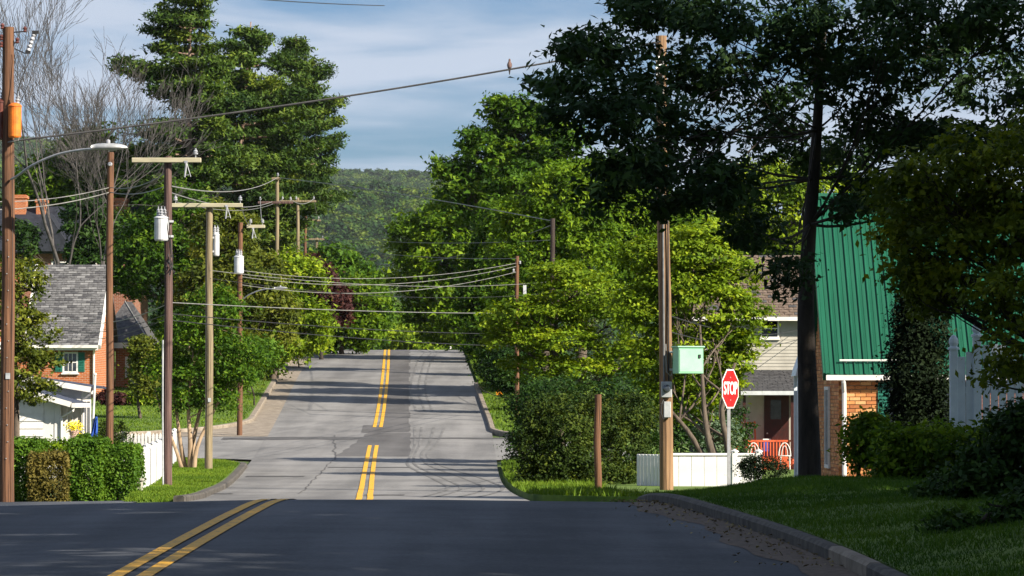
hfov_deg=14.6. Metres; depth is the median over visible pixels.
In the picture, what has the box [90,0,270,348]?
pine tree
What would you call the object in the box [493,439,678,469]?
side street
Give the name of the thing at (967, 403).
fence
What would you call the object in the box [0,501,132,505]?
curb
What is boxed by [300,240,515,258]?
overhead wire
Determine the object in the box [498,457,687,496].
verge grass
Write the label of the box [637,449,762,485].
vinyl fence
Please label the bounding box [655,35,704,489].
utility pole
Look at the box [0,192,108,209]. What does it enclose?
overhead wire
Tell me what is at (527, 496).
grass verge
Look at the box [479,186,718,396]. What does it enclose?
leafy tree
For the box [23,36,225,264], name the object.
bare tree
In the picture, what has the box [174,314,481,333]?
overhead wire
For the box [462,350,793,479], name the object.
grass verge
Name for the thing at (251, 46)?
pine tree
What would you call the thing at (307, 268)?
leafy tree
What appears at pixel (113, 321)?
overhead wire
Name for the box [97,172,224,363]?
leafy tree
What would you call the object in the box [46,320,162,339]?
overhead wire
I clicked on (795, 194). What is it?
leafy tree
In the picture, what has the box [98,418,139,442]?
dark bush
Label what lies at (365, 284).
overhead wire
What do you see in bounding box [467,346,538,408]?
dark shrub
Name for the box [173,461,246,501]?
kerb
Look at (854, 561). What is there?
kerb
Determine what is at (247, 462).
ground
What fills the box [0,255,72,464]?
tree
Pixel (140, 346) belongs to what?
leafy tree
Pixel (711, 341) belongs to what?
overhead wire
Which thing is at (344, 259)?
leafy tree
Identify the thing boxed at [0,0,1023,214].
sky
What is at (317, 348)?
roadside shrub
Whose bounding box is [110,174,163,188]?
overhead wire
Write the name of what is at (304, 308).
overhead wire
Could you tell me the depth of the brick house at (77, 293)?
167.12 m
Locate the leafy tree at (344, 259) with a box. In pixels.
[303,237,400,349]
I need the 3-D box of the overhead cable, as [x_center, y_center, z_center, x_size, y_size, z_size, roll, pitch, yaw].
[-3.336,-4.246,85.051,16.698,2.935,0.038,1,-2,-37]
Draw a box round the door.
[764,395,788,456]
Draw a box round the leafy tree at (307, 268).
[248,243,348,379]
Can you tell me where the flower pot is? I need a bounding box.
[63,420,84,440]
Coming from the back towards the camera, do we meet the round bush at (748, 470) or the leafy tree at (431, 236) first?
the leafy tree at (431, 236)
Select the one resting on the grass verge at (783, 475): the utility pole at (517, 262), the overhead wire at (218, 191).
the utility pole at (517, 262)
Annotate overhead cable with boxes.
[11,41,660,141]
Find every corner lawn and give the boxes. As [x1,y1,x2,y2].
[120,459,239,502]
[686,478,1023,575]
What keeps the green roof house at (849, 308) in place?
on the ground at (247, 462)
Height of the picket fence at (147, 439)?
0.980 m
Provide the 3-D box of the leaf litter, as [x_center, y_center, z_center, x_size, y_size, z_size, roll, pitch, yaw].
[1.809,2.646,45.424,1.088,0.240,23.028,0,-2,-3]
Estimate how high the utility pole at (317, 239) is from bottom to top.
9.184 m
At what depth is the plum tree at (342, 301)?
211.36 m
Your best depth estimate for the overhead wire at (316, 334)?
108.93 m
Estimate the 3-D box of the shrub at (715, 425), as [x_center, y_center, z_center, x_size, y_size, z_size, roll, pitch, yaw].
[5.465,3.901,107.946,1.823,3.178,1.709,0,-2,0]
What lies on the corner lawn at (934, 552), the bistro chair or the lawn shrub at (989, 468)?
the lawn shrub at (989, 468)
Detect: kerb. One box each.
[119,360,291,434]
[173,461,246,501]
[474,383,511,437]
[637,493,648,501]
[647,493,697,509]
[689,500,762,529]
[753,519,839,558]
[828,546,880,575]
[866,563,907,575]
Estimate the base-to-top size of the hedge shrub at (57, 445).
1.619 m
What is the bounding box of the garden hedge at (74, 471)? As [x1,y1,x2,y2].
[14,433,146,501]
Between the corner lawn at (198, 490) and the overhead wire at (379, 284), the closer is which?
the corner lawn at (198, 490)
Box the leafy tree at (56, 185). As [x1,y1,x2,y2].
[0,120,160,209]
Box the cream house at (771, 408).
[683,255,799,468]
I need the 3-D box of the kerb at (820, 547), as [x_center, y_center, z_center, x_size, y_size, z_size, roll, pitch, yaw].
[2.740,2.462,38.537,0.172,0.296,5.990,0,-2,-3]
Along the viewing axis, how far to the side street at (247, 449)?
133.28 m
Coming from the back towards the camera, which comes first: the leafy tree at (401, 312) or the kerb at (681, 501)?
the leafy tree at (401, 312)
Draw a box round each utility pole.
[0,23,127,501]
[106,152,113,443]
[132,148,200,485]
[172,195,242,468]
[234,219,286,434]
[258,173,292,376]
[281,196,315,257]
[304,216,320,258]
[309,235,323,250]
[512,256,525,409]
[550,218,554,370]
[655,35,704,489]
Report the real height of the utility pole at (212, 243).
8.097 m
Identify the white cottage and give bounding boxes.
[18,375,105,480]
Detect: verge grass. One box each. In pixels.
[468,354,567,431]
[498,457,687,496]
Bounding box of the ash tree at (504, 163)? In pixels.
[419,89,607,225]
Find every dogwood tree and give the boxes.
[469,258,658,444]
[599,219,780,472]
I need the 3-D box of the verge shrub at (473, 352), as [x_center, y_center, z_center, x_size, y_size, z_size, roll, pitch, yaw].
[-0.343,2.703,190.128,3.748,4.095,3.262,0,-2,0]
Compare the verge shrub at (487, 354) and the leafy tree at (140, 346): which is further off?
the verge shrub at (487, 354)
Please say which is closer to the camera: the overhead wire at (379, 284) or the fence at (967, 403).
the fence at (967, 403)
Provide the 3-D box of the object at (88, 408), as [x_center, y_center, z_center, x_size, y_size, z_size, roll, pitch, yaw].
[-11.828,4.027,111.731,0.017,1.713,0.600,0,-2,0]
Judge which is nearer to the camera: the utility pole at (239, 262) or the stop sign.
the stop sign
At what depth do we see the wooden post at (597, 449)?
89.88 m
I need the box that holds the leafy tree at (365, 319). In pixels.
[314,271,396,354]
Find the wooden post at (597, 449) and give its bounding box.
[594,394,601,487]
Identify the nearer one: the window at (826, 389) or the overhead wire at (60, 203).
the window at (826, 389)
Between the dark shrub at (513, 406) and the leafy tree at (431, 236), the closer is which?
the dark shrub at (513, 406)
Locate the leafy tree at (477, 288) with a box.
[445,191,563,374]
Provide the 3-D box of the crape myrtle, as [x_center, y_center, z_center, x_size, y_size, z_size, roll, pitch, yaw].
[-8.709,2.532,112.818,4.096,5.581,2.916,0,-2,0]
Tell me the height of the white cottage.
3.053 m
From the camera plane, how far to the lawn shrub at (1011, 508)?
35.83 m
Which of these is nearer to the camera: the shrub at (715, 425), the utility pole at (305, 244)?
the shrub at (715, 425)
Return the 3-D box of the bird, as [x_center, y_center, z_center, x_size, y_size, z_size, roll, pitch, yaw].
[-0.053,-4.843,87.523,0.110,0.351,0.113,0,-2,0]
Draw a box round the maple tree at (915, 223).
[843,99,1023,400]
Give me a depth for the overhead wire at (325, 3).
101.97 m
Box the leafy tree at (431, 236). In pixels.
[370,186,517,355]
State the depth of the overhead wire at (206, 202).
107.70 m
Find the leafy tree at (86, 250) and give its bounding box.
[0,192,130,269]
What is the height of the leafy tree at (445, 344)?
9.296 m
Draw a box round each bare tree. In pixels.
[0,0,225,264]
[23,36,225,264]
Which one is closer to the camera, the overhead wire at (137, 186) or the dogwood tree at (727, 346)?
the overhead wire at (137, 186)
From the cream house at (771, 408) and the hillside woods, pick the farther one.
the hillside woods
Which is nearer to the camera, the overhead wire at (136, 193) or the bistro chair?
the overhead wire at (136, 193)
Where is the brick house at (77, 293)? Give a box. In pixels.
[0,264,158,397]
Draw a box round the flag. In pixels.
[91,373,97,436]
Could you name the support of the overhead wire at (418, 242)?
attached to the utility pole at (305, 244)
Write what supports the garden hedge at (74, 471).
on the corner lawn at (198, 490)
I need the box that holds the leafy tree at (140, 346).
[117,330,161,418]
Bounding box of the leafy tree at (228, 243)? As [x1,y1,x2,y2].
[155,196,312,390]
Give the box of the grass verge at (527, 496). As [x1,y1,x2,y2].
[501,462,721,501]
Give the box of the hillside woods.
[0,135,799,426]
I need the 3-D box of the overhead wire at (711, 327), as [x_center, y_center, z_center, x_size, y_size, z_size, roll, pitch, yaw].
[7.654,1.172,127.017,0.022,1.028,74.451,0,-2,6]
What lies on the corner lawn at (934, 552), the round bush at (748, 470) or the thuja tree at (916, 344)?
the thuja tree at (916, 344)
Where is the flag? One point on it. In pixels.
(94, 426)
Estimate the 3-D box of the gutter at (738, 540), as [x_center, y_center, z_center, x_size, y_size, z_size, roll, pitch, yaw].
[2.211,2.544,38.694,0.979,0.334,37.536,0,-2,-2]
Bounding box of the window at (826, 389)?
[824,387,829,468]
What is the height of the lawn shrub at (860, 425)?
1.431 m
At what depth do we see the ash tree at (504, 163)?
189.32 m
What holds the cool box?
on the cream house at (771, 408)
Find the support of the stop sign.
on the ground at (247, 462)
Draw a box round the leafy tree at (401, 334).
[379,323,452,349]
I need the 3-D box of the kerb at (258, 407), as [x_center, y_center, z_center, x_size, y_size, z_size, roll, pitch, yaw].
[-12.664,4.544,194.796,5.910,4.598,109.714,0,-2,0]
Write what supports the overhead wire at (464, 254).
attached to the utility pole at (552, 238)
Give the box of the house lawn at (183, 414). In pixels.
[91,351,281,431]
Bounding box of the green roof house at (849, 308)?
[791,193,1023,476]
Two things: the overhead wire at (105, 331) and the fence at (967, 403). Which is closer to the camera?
the fence at (967, 403)
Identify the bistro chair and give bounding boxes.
[778,443,790,468]
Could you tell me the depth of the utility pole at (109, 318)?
99.96 m
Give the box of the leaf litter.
[577,499,843,567]
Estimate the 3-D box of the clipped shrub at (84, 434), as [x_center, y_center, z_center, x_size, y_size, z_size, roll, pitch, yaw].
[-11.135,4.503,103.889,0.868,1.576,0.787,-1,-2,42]
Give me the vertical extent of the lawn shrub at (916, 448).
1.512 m
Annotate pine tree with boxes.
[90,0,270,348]
[146,22,337,275]
[206,34,359,252]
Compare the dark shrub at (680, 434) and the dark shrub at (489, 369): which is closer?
the dark shrub at (680, 434)
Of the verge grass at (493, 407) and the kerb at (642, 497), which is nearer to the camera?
the kerb at (642, 497)
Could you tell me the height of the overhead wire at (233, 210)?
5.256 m
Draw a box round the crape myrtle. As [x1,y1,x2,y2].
[131,279,276,467]
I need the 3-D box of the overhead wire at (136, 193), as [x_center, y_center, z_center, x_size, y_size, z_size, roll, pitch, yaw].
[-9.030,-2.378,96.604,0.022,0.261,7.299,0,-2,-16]
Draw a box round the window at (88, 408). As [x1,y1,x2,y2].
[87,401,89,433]
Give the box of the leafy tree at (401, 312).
[370,305,416,349]
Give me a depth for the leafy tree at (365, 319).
221.25 m
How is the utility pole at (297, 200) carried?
on the ground at (247, 462)
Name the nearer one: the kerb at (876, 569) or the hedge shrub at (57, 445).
the kerb at (876, 569)
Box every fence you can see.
[121,431,161,460]
[140,428,176,486]
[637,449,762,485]
[948,325,1023,466]
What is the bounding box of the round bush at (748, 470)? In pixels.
[730,453,793,480]
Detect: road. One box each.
[0,499,808,575]
[108,350,528,575]
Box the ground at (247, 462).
[15,150,795,501]
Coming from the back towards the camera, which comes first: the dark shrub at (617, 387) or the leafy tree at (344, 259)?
the leafy tree at (344, 259)
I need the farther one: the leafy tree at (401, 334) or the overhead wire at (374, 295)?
the leafy tree at (401, 334)
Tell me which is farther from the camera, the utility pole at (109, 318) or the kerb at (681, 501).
the utility pole at (109, 318)
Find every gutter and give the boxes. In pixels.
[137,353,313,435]
[629,502,860,575]
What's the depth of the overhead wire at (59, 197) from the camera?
97.91 m
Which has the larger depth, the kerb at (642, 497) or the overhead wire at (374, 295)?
the overhead wire at (374, 295)
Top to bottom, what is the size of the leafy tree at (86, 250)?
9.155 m
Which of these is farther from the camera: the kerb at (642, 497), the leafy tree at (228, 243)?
the leafy tree at (228, 243)
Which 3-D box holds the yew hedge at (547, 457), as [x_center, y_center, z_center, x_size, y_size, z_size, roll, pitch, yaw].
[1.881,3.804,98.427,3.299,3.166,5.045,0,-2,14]
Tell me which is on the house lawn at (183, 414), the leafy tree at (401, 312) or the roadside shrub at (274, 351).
the roadside shrub at (274, 351)
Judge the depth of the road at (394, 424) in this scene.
137.10 m
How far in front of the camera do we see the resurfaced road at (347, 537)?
38.49 m
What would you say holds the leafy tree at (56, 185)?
on the house lawn at (183, 414)
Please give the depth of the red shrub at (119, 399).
159.70 m
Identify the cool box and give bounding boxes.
[762,439,770,456]
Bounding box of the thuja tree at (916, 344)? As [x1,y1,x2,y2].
[866,266,956,445]
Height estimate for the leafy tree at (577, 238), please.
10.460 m
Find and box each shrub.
[21,434,116,463]
[71,432,90,483]
[92,386,131,405]
[123,390,161,405]
[187,333,286,404]
[292,332,336,367]
[456,320,482,362]
[466,338,482,375]
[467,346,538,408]
[470,321,549,387]
[493,371,581,470]
[510,370,674,465]
[633,392,759,468]
[685,377,747,456]
[826,405,901,476]
[858,409,1023,479]
[900,389,1023,500]
[914,474,1023,535]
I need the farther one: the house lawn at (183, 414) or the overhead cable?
the house lawn at (183, 414)
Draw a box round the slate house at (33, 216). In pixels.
[0,195,147,324]
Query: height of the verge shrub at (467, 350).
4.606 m
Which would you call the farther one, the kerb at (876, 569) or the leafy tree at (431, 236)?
the leafy tree at (431, 236)
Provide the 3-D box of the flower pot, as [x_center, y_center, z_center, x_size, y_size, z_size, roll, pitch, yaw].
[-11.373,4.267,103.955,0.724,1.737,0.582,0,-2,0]
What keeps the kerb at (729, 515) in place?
on the ground at (247, 462)
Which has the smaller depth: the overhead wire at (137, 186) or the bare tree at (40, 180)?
the overhead wire at (137, 186)
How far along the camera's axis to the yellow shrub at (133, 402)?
159.55 m
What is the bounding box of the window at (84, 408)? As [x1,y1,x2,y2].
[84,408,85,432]
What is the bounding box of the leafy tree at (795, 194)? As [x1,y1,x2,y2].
[699,153,857,254]
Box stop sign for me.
[722,369,738,484]
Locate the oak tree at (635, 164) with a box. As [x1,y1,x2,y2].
[501,0,1023,476]
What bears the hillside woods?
on the ground at (247, 462)
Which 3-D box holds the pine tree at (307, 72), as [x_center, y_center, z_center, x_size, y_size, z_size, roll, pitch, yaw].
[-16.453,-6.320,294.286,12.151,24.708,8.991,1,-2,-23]
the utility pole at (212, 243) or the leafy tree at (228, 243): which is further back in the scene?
the leafy tree at (228, 243)
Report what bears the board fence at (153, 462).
on the corner lawn at (198, 490)
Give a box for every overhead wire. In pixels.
[0,187,108,201]
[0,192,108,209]
[45,315,163,332]
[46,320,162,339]
[48,305,163,323]
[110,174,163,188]
[110,186,163,194]
[172,178,275,191]
[172,193,270,207]
[173,302,486,313]
[173,320,499,345]
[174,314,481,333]
[177,199,282,210]
[210,270,542,286]
[210,278,543,297]
[245,266,515,284]
[245,272,514,293]
[248,263,515,278]
[269,0,384,5]
[281,178,549,220]
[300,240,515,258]
[311,234,548,242]
[380,225,549,264]
[671,316,795,334]
[672,332,794,344]
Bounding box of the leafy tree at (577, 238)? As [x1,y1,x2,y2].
[480,156,638,373]
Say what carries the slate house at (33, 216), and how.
on the house lawn at (183, 414)
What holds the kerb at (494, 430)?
on the ground at (247, 462)
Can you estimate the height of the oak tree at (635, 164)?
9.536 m
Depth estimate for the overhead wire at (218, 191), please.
118.66 m
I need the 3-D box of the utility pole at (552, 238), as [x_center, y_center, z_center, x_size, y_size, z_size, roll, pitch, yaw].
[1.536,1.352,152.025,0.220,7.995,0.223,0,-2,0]
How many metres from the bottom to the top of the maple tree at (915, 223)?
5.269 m
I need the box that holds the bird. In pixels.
[507,59,511,74]
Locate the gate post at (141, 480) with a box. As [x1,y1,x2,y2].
[135,478,144,490]
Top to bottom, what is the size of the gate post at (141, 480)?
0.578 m
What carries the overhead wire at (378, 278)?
attached to the utility pole at (239, 262)
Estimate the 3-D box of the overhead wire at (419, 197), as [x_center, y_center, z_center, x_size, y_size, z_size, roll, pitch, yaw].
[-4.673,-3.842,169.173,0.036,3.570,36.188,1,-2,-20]
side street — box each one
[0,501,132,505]
[133,436,265,459]
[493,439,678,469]
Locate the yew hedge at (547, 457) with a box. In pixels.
[506,379,658,484]
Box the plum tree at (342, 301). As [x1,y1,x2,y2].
[301,251,366,359]
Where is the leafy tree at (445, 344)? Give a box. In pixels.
[423,301,460,349]
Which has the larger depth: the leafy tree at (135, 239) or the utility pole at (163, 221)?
the leafy tree at (135, 239)
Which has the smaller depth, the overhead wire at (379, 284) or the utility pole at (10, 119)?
the utility pole at (10, 119)
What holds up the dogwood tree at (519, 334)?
on the grass verge at (527, 496)

